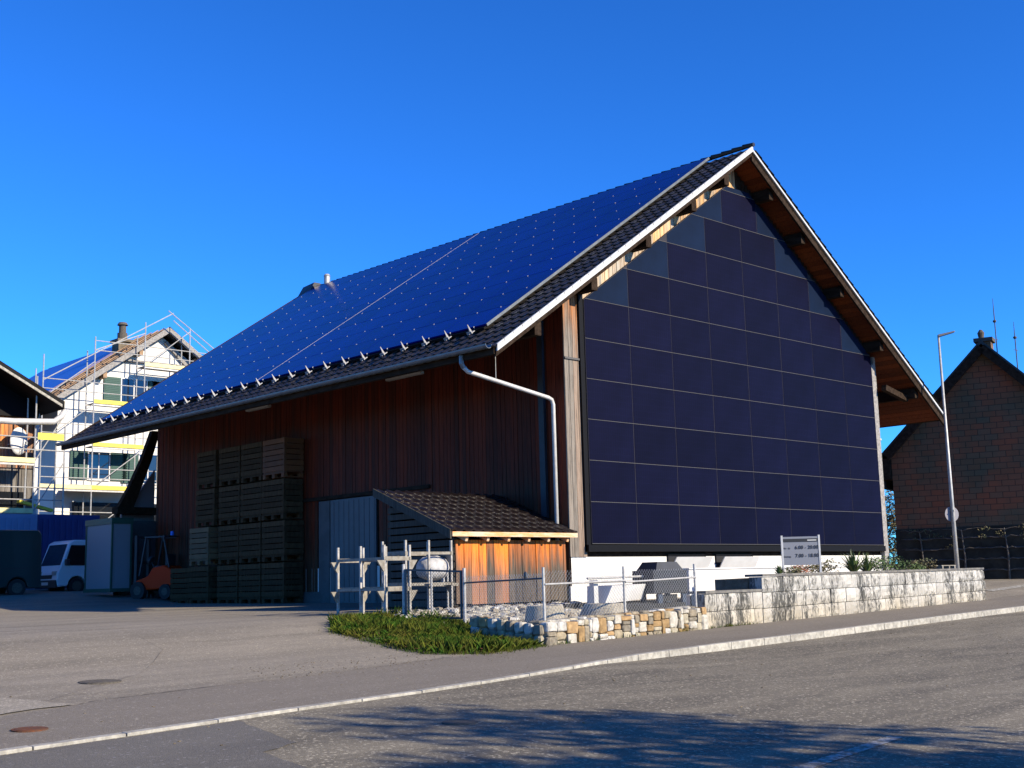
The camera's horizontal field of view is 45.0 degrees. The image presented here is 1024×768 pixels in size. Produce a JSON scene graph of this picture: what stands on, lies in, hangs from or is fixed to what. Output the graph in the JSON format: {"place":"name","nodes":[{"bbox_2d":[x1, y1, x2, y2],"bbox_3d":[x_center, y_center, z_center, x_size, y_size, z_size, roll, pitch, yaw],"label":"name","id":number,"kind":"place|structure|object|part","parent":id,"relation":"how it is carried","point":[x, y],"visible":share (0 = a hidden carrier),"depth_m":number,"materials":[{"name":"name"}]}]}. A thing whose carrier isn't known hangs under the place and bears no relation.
{"place":"outdoors","nodes":[
{"label":"outdoors","id":0,"kind":"place"},
{"bbox_2d":[0,611,1023,767],"bbox_3d":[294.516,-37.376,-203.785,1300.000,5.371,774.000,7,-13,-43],"label":"road","id":1,"kind":"structure","parent":0,"point":[820,700],"depth_m":12.05,"materials":[{"name":"grey asphalt"}]},
{"bbox_2d":[0,721,305,767],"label":"asphalt patch","id":2,"kind":"object","parent":1,"relation":"on","point":[245,745],"visible":1,"depth_m":9.98,"materials":[{"name":"grey asphalt"}]},
{"bbox_2d":[442,720,477,724],"bbox_3d":[-0.488,3.170,11.543,0.340,0.029,0.340,7,-11,-43],"label":"manhole cover","id":3,"kind":"object","parent":1,"relation":"on","point":[459,722],"visible":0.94,"depth_m":11.49,"materials":[{"name":"metal"}]},
{"bbox_2d":[0,606,1023,754],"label":"kerb","id":4,"kind":"structure","parent":1,"relation":"on","point":[721,646],"depth_m":17.56,"materials":[{"name":"stone"}]},
{"bbox_2d":[792,736,902,767],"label":"lane marking","id":5,"kind":"object","parent":1,"relation":"on","point":[842,754],"visible":1,"depth_m":9.71,"materials":[{"name":"paint"}]},
{"bbox_2d":[0,564,1023,732],"bbox_3d":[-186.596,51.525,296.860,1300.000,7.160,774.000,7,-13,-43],"label":"ground","id":6,"kind":"structure","parent":0,"point":[54,644],"depth_m":18.68,"materials":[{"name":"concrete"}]},
{"bbox_2d":[0,514,37,589],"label":"storage container","id":7,"kind":"object","parent":6,"relation":"on","point":[18,521],"visible":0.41,"depth_m":48.91,"materials":[{"name":"blue metal"}]},
{"bbox_2d":[0,530,41,594],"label":"dark van","id":8,"kind":"object","parent":6,"relation":"on","point":[20,562],"visible":0.94,"depth_m":43.93,"materials":[{"name":"grey paint"}]},
{"bbox_2d":[0,376,65,514],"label":"scaffold","id":9,"kind":"object","parent":6,"relation":"on","point":[25,461],"visible":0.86,"depth_m":50.67,"materials":[{"name":"metal"}]},
{"bbox_2d":[0,361,67,513],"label":"timber house","id":10,"kind":"structure","parent":6,"relation":"on","point":[17,389],"depth_m":51.15,"materials":[{"name":"wood"},{"name":"roof tile"},{"name":"glass"}]},
{"bbox_2d":[8,427,27,454],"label":"satellite dish","id":11,"kind":"object","parent":10,"relation":"attached to","point":[18,442],"visible":0.95,"depth_m":50.84,"materials":[{"name":"white paint"}]},
{"bbox_2d":[0,698,70,713],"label":"gravel patch","id":12,"kind":"object","parent":6,"relation":"on","point":[8,705],"visible":1,"depth_m":12.90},
{"bbox_2d":[35,540,84,590],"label":"white van","id":13,"kind":"object","parent":6,"relation":"on","point":[63,564],"visible":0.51,"depth_m":47.07,"materials":[{"name":"white paint"}]},
{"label":"side window","id":14,"kind":"part","parent":13,"relation":"part of","materials":[{"name":"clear glass"}]},
{"bbox_2d":[37,514,99,588],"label":"storage container","id":15,"kind":"object","parent":6,"relation":"on","point":[51,528],"visible":0.38,"depth_m":50.30,"materials":[{"name":"blue metal"}]},
{"bbox_2d":[17,500,52,511],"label":"scaffold plank","id":16,"kind":"object","parent":15,"relation":"on","point":[29,504],"visible":0.93,"depth_m":50.74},
{"bbox_2d":[78,679,121,684],"bbox_3d":[-4.969,3.595,14.895,0.500,0.029,0.500,7,-11,-43],"label":"manhole cover","id":17,"kind":"object","parent":6,"relation":"on","point":[100,681],"visible":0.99,"depth_m":14.82,"materials":[{"name":"metal"}]},
{"bbox_2d":[83,518,133,592],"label":"site office","id":18,"kind":"structure","parent":6,"relation":"on","point":[108,554],"depth_m":42.24,"materials":[{"name":"grey metal"}]},
{"bbox_2d":[114,529,128,582],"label":"door","id":19,"kind":"structure","parent":18,"relation":"in","point":[122,536],"depth_m":42.07,"materials":[{"name":"grey metal"}]},
{"bbox_2d":[29,322,201,520],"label":"white house","id":20,"kind":"structure","parent":6,"relation":"on","point":[115,368],"depth_m":64.69,"materials":[{"name":"paint"}]},
{"bbox_2d":[87,451,110,480],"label":"window","id":21,"kind":"structure","parent":20,"relation":"in","point":[101,460],"depth_m":64.09,"materials":[{"name":"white glass"}]},
{"bbox_2d":[120,377,147,401],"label":"window","id":22,"kind":"structure","parent":20,"relation":"in","point":[125,390],"depth_m":65.89,"materials":[{"name":"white glass"}]},
{"bbox_2d":[138,454,156,484],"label":"window","id":23,"kind":"structure","parent":20,"relation":"in","point":[153,466],"depth_m":66.18,"materials":[{"name":"white glass"}]},
{"bbox_2d":[35,311,213,517],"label":"scaffold","id":24,"kind":"object","parent":6,"relation":"on","point":[91,488],"visible":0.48,"depth_m":63.29,"materials":[{"name":"metal"}]},
{"bbox_2d":[112,507,155,594],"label":"flat canopy","id":25,"kind":"object","parent":6,"relation":"on","point":[144,528],"visible":0.27,"depth_m":44.13,"materials":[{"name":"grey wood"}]},
{"bbox_2d":[116,431,157,520],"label":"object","id":26,"kind":"object","parent":6,"relation":"on","point":[136,493],"visible":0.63,"depth_m":44.87,"materials":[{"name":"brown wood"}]},
{"bbox_2d":[120,531,185,598],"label":"forklift","id":27,"kind":"object","parent":6,"relation":"on","point":[155,581],"visible":0.85,"depth_m":41.37,"materials":[{"name":"orange paint"}]},
{"bbox_2d":[170,568,205,602],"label":"pallet crate","id":28,"kind":"object","parent":6,"relation":"on","point":[184,575],"visible":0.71,"depth_m":40.22,"materials":[{"name":"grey wood"}]},
{"bbox_2d":[189,566,226,603],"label":"pallet crate","id":29,"kind":"object","parent":6,"relation":"on","point":[205,575],"visible":0.79,"depth_m":38.93,"materials":[{"name":"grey wood"}]},
{"bbox_2d":[189,527,226,565],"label":"pallet crate","id":30,"kind":"object","parent":29,"relation":"on","point":[203,543],"visible":0.84,"depth_m":39.14,"materials":[{"name":"brown wood"}]},
{"bbox_2d":[195,488,230,526],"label":"pallet crate","id":31,"kind":"object","parent":30,"relation":"on","point":[207,507],"visible":0.68,"depth_m":39.39,"materials":[{"name":"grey wood"}]},
{"bbox_2d":[197,450,227,489],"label":"pallet crate","id":32,"kind":"object","parent":31,"relation":"on","point":[208,464],"visible":0.67,"depth_m":39.63,"materials":[{"name":"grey wood"}]},
{"bbox_2d":[217,564,255,603],"bbox_3d":[-8.536,6.206,38.293,0.680,1.180,1.200,7,-13,-43],"label":"pallet crate","id":33,"kind":"object","parent":6,"relation":"on","point":[234,575],"visible":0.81,"depth_m":38.04,"materials":[{"name":"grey wood"}]},
{"bbox_2d":[218,524,254,563],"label":"pallet crate","id":34,"kind":"object","parent":33,"relation":"on","point":[228,539],"visible":0.66,"depth_m":38.30,"materials":[{"name":"grey wood"}]},
{"bbox_2d":[218,485,256,524],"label":"pallet crate","id":35,"kind":"object","parent":34,"relation":"on","point":[229,502],"visible":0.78,"depth_m":38.49,"materials":[{"name":"grey wood"}]},
{"bbox_2d":[219,445,256,485],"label":"pallet crate","id":36,"kind":"object","parent":35,"relation":"on","point":[230,466],"visible":0.69,"depth_m":38.68,"materials":[{"name":"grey wood"}]},
{"bbox_2d":[239,563,278,603],"bbox_3d":[-7.657,6.037,37.387,0.680,1.180,1.200,7,-13,-43],"label":"pallet crate","id":37,"kind":"object","parent":6,"relation":"on","point":[256,575],"visible":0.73,"depth_m":37.14,"materials":[{"name":"grey wood"}]},
{"bbox_2d":[239,522,272,562],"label":"pallet crate","id":38,"kind":"object","parent":37,"relation":"on","point":[250,546],"visible":0.71,"depth_m":37.35,"materials":[{"name":"grey wood"}]},
{"bbox_2d":[240,481,277,522],"bbox_3d":[-7.698,3.627,37.788,0.680,1.180,1.200,7,-12,-42],"label":"pallet crate","id":39,"kind":"object","parent":38,"relation":"on","point":[250,503],"visible":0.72,"depth_m":37.62,"materials":[{"name":"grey wood"}]},
{"bbox_2d":[241,441,278,482],"bbox_3d":[-7.722,2.420,37.978,0.680,1.180,1.200,7,-12,-42],"label":"pallet crate","id":40,"kind":"object","parent":39,"relation":"on","point":[252,457],"visible":0.7,"depth_m":37.75,"materials":[{"name":"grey wood"}]},
{"bbox_2d":[81,657,444,703],"bbox_3d":[-2.733,3.665,15.482,0.175,0.105,6.240,-8,-11,36],"label":"asphalt seam","id":41,"kind":"object","parent":6,"relation":"on","point":[252,681],"visible":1,"depth_m":14.90,"materials":[{"name":"grey asphalt"}]},
{"bbox_2d":[261,562,303,602],"bbox_3d":[-6.785,5.872,36.502,0.680,1.180,1.200,7,-13,-43],"label":"pallet crate","id":42,"kind":"object","parent":6,"relation":"on","point":[280,574],"visible":1,"depth_m":36.19,"materials":[{"name":"grey wood"}]},
{"bbox_2d":[262,520,303,561],"bbox_3d":[-6.812,4.666,36.698,0.680,1.180,1.200,7,-13,-43],"label":"pallet crate","id":43,"kind":"object","parent":42,"relation":"on","point":[285,540],"visible":1,"depth_m":36.39,"materials":[{"name":"brown wood"}]},
{"bbox_2d":[261,478,302,520],"bbox_3d":[-6.866,3.459,36.882,0.680,1.180,1.200,7,-13,-43],"label":"pallet crate","id":44,"kind":"object","parent":43,"relation":"on","point":[280,498],"visible":1,"depth_m":36.58,"materials":[{"name":"brown wood"}]},
{"bbox_2d":[262,437,303,479],"bbox_3d":[-6.874,2.254,37.086,0.680,1.180,1.200,7,-12,-42],"label":"pallet crate","id":45,"kind":"object","parent":44,"relation":"on","point":[283,457],"visible":0.98,"depth_m":36.77,"materials":[{"name":"brown wood"}]},
{"bbox_2d":[330,545,417,613],"bbox_3d":[-2.720,3.901,24.240,0.980,1.420,1.560,7,-13,-43],"label":"stacking rack","id":46,"kind":"object","parent":6,"relation":"on","point":[364,564],"visible":0.91,"depth_m":24.00,"materials":[{"name":"grey metal"}]},
{"bbox_2d":[341,586,401,588],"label":"rack boards","id":47,"kind":"object","parent":46,"relation":"on","point":[368,587],"visible":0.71,"depth_m":23.92,"materials":[{"name":"grey wood"}]},
{"bbox_2d":[381,540,452,611],"bbox_3d":[-1.940,3.970,25.293,1.260,1.500,0.810,7,-13,-43],"label":"stacking rack","id":48,"kind":"object","parent":6,"relation":"on","point":[447,554],"visible":0.59,"depth_m":25.11,"materials":[{"name":"grey metal"}]},
{"bbox_2d":[411,556,458,586],"bbox_3d":[-1.650,3.864,25.477,0.600,0.644,1.050,-7,-11,31],"label":"wrapped drum","id":49,"kind":"object","parent":48,"relation":"in","point":[438,563],"visible":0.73,"depth_m":25.27,"materials":[{"name":"white plastic"}]},
{"bbox_2d":[430,568,432,611],"bbox_3d":[-1.529,4.051,23.509,0.050,1.070,0.050,2,-10,-21],"label":"steel post","id":50,"kind":"object","parent":6,"relation":"on","point":[431,588],"visible":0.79,"depth_m":23.52,"materials":[{"name":"grey metal"}]},
{"bbox_2d":[331,631,533,653],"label":"verge soil","id":51,"kind":"structure","parent":6,"relation":"on","point":[427,652],"depth_m":18.98,"materials":[{"name":"brown soil"}]},
{"bbox_2d":[402,564,466,623],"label":"wire gate","id":52,"kind":"structure","parent":51,"relation":"on","point":[462,603],"depth_m":22.84,"materials":[{"name":"metal"}]},
{"bbox_2d":[446,572,448,606],"bbox_3d":[-1.337,4.275,25.711,0.050,1.120,0.050,2,-10,-21],"label":"steel post","id":53,"kind":"object","parent":6,"relation":"on","point":[447,591],"visible":0.35,"depth_m":25.68,"materials":[{"name":"grey metal"}]},
{"bbox_2d":[373,489,577,608],"bbox_3d":[-0.793,3.768,28.151,3.863,2.830,2.697,7,-13,-43],"label":"lean to shed","id":54,"kind":"object","parent":6,"relation":"on","point":[473,527],"visible":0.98,"depth_m":27.55,"materials":[{"name":"brown wood"}]},
{"bbox_2d":[395,601,582,621],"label":"rubble bank","id":55,"kind":"structure","parent":6,"relation":"on","point":[508,612],"depth_m":24.41,"materials":[{"name":"grey gravel"}]},
{"bbox_2d":[55,142,946,602],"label":"barn","id":56,"kind":"structure","parent":6,"relation":"on","point":[703,362],"depth_m":34.04,"materials":[{"name":"brown wood"}]},
{"bbox_2d":[330,496,377,602],"bbox_3d":[-4.466,4.687,34.770,0.060,2.950,2.150,7,-13,-43],"label":"sliding door","id":57,"kind":"structure","parent":56,"relation":"in","point":[353,521],"depth_m":34.75,"materials":[{"name":"grey metal"}]},
{"bbox_2d":[667,554,712,567],"bbox_3d":[4.565,4.576,31.473,1.560,0.465,0.300,7,-13,-43],"label":"cellar window","id":58,"kind":"structure","parent":56,"relation":"in","point":[700,560],"depth_m":31.44,"materials":[{"name":"white"}]},
{"bbox_2d":[715,554,759,567],"bbox_3d":[6.028,4.760,32.846,1.650,0.465,0.300,7,-13,-43],"label":"cellar window","id":59,"kind":"structure","parent":56,"relation":"in","point":[721,560],"depth_m":32.72,"materials":[{"name":"white"}]},
{"bbox_2d":[9,621,1011,761],"bbox_3d":[4.098,4.045,18.594,22.657,0.402,7.404,7,-13,-43],"label":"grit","id":60,"kind":"object","parent":6,"relation":"on","point":[453,659],"visible":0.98,"depth_m":16.32,"materials":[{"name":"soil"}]},
{"bbox_2d":[324,607,757,655],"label":"grass","id":61,"kind":"structure","parent":6,"relation":"on","point":[435,634],"depth_m":20.49,"materials":[{"name":"green plant"}]},
{"bbox_2d":[524,605,564,622],"bbox_3d":[0.597,4.197,22.266,0.800,0.400,0.800,7,-13,-43],"label":"concrete ring","id":62,"kind":"object","parent":6,"relation":"on","point":[561,611],"visible":0.36,"depth_m":22.00,"materials":[{"name":"concrete"}]},
{"bbox_2d":[470,606,707,644],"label":"rubble wall","id":63,"kind":"structure","parent":6,"relation":"on","point":[581,628],"depth_m":20.89,"materials":[{"name":"stone"}]},
{"bbox_2d":[464,564,696,621],"bbox_3d":[1.619,3.711,21.769,4.515,1.030,2.600,1,-9,-14],"label":"chain link fence","id":64,"kind":"object","parent":63,"relation":"on","point":[543,588],"visible":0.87,"depth_m":21.47,"materials":[{"name":"metal"}]},
{"bbox_2d":[580,603,626,614],"bbox_3d":[1.713,4.273,22.975,1.120,0.380,1.120,7,-13,-43],"label":"concrete ring","id":65,"kind":"object","parent":6,"relation":"on","point":[598,605],"visible":0.33,"depth_m":22.65,"materials":[{"name":"concrete"}]},
{"bbox_2d":[587,580,656,603],"bbox_3d":[2.321,4.567,26.432,1.950,0.750,0.720,7,-13,-43],"label":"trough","id":66,"kind":"object","parent":6,"relation":"on","point":[629,597],"visible":0.48,"depth_m":25.95,"materials":[{"name":"white paint"}]},
{"bbox_2d":[563,599,680,608],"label":"cellar ramp","id":67,"kind":"structure","parent":6,"relation":"on","point":[571,606],"depth_m":26.00,"materials":[{"name":"grey concrete"}]},
{"bbox_2d":[586,562,687,610],"bbox_3d":[2.540,4.397,26.478,2.900,1.130,0.800,7,-13,-43],"label":"feed hopper","id":68,"kind":"object","parent":6,"relation":"on","point":[646,567],"visible":0.6,"depth_m":26.72,"materials":[{"name":"grey metal"}]},
{"bbox_2d":[682,566,861,604],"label":"ramp parapet","id":69,"kind":"structure","parent":6,"relation":"on","point":[706,578],"depth_m":28.92,"materials":[{"name":"white paint"}]},
{"bbox_2d":[715,569,956,592],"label":"planting soil","id":70,"kind":"structure","parent":6,"relation":"on","point":[731,584],"depth_m":25.60,"materials":[{"name":"brown soil"}]},
{"bbox_2d":[773,563,785,573],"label":"spiky plant","id":71,"kind":"object","parent":70,"relation":"on","point":[778,570],"visible":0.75,"depth_m":26.03,"materials":[{"name":"green plant"}]},
{"bbox_2d":[780,535,821,571],"bbox_3d":[6.377,3.857,27.228,0.860,1.040,0.060,-1,-9,0],"label":"opening hours sign","id":72,"kind":"object","parent":70,"relation":"on","point":[804,550],"visible":1,"depth_m":27.23,"materials":[{"name":"grey metal"}]},
{"bbox_2d":[790,565,811,575],"bbox_3d":[6.481,4.204,27.845,0.461,0.344,0.660,-6,-10,27],"label":"shrub","id":73,"kind":"object","parent":70,"relation":"on","point":[803,569],"visible":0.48,"depth_m":27.73,"materials":[{"name":"red plant"}]},
{"bbox_2d":[804,558,840,574],"bbox_3d":[7.143,4.251,28.587,1.241,0.488,0.916,7,-13,-43],"label":"shrub","id":74,"kind":"object","parent":70,"relation":"on","point":[815,567],"visible":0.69,"depth_m":28.45,"materials":[{"name":"green plant"}]},
{"bbox_2d":[839,549,866,570],"bbox_3d":[8.200,4.264,29.760,0.783,0.632,0.988,-5,-10,23],"label":"spiky plant","id":75,"kind":"object","parent":70,"relation":"on","point":[851,563],"visible":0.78,"depth_m":29.69,"materials":[{"name":"green plant"}]},
{"bbox_2d":[858,554,876,570],"bbox_3d":[8.707,4.380,30.329,0.766,0.560,0.754,-6,-10,29],"label":"spiky plant","id":76,"kind":"object","parent":70,"relation":"on","point":[868,566],"visible":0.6,"depth_m":30.20,"materials":[{"name":"green plant"}]},
{"bbox_2d":[868,556,894,570],"bbox_3d":[9.209,4.565,31.016,0.764,0.520,1.389,-4,-9,14],"label":"shrub","id":77,"kind":"object","parent":70,"relation":"on","point":[879,563],"visible":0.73,"depth_m":30.78,"materials":[{"name":"green plant"}]},
{"bbox_2d":[882,556,925,571],"bbox_3d":[9.957,4.664,31.678,1.410,0.500,0.968,7,-13,-43],"label":"shrub","id":78,"kind":"object","parent":70,"relation":"on","point":[898,567],"visible":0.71,"depth_m":31.62,"materials":[{"name":"green plant"}]},
{"bbox_2d":[906,558,935,569],"bbox_3d":[10.737,4.794,32.559,1.255,0.451,0.882,7,-13,-43],"label":"shrub","id":79,"kind":"object","parent":70,"relation":"on","point":[922,563],"visible":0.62,"depth_m":32.51,"materials":[{"name":"green plant"}]},
{"bbox_2d":[927,565,955,568],"bbox_3d":[11.413,4.943,33.181,0.660,0.140,1.100,-9,-12,38],"label":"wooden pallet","id":80,"kind":"object","parent":70,"relation":"on","point":[944,566],"visible":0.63,"depth_m":32.79,"materials":[{"name":"beige wood"}]},
{"bbox_2d":[687,568,985,628],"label":"block wall","id":81,"kind":"structure","parent":6,"relation":"on","point":[762,598],"depth_m":27.18,"materials":[{"name":"stone"}]},
{"bbox_2d":[884,490,897,569],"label":"tree","id":82,"kind":"object","parent":6,"relation":"on","point":[891,522],"visible":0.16,"depth_m":57.11,"materials":[{"name":"green plant"}]},
{"bbox_2d":[937,331,959,567],"bbox_3d":[14.011,2.400,39.014,0.578,8.288,0.170,-2,-9,2],"label":"street lamp","id":83,"kind":"object","parent":6,"relation":"on","point":[955,545],"visible":0.94,"depth_m":38.96,"materials":[{"name":"metal"}]},
{"bbox_2d":[945,507,958,521],"bbox_3d":[13.835,4.076,38.739,0.480,0.480,0.165,1,-9,-13],"label":"round sign","id":84,"kind":"object","parent":83,"relation":"attached to","point":[948,513],"visible":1,"depth_m":38.79,"materials":[{"name":"grey metal"}]},
{"bbox_2d":[881,330,1023,579],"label":"brick house","id":85,"kind":"structure","parent":6,"relation":"on","point":[984,390],"depth_m":46.05,"materials":[{"name":"brown brick"}]},
{"bbox_2d":[992,298,997,352],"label":"antenna","id":86,"kind":"object","parent":85,"relation":"attached to","point":[994,321],"visible":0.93,"depth_m":47.31,"materials":[{"name":"metal"}]},
{"bbox_2d":[1013,322,1017,367],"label":"antenna","id":87,"kind":"object","parent":85,"relation":"attached to","point":[1014,337],"visible":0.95,"depth_m":46.86,"materials":[{"name":"metal"}]},
{"bbox_2d":[902,524,1023,578],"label":"fence","id":88,"kind":"object","parent":6,"relation":"on","point":[964,548],"visible":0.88,"depth_m":45.47,"materials":[{"name":"green metal"}]},
{"bbox_2d":[987,585,1023,590],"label":"paint line","id":89,"kind":"object","parent":6,"relation":"on","point":[1004,588],"visible":1,"depth_m":37.81,"materials":[{"name":"white paint"}]},
{"bbox_2d":[0,594,1023,748],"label":"sidewalk","id":90,"kind":"structure","parent":0,"point":[118,715],"depth_m":14.94,"materials":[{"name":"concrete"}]},
{"bbox_2d":[11,726,47,732],"bbox_3d":[-4.355,3.123,11.149,0.320,0.029,0.320,7,-11,-43],"label":"valve cover","id":91,"kind":"object","parent":90,"relation":"on","point":[30,729],"visible":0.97,"depth_m":11.09,"materials":[{"name":"metal"}]},
{"bbox_2d":[0,0,1023,563],"label":"sky","id":92,"kind":"structure","parent":0,"point":[206,163],"materials":[{"name":"blue"}]},
{"bbox_2d":[783,567,801,575],"bbox_3d":[6.113,4.096,26.943,0.590,0.272,0.452,7,-13,-43],"label":"shrub","id":93,"kind":"object","parent":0,"point":[796,570],"visible":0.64,"depth_m":26.91,"materials":[{"name":"green plant"}]}
]}

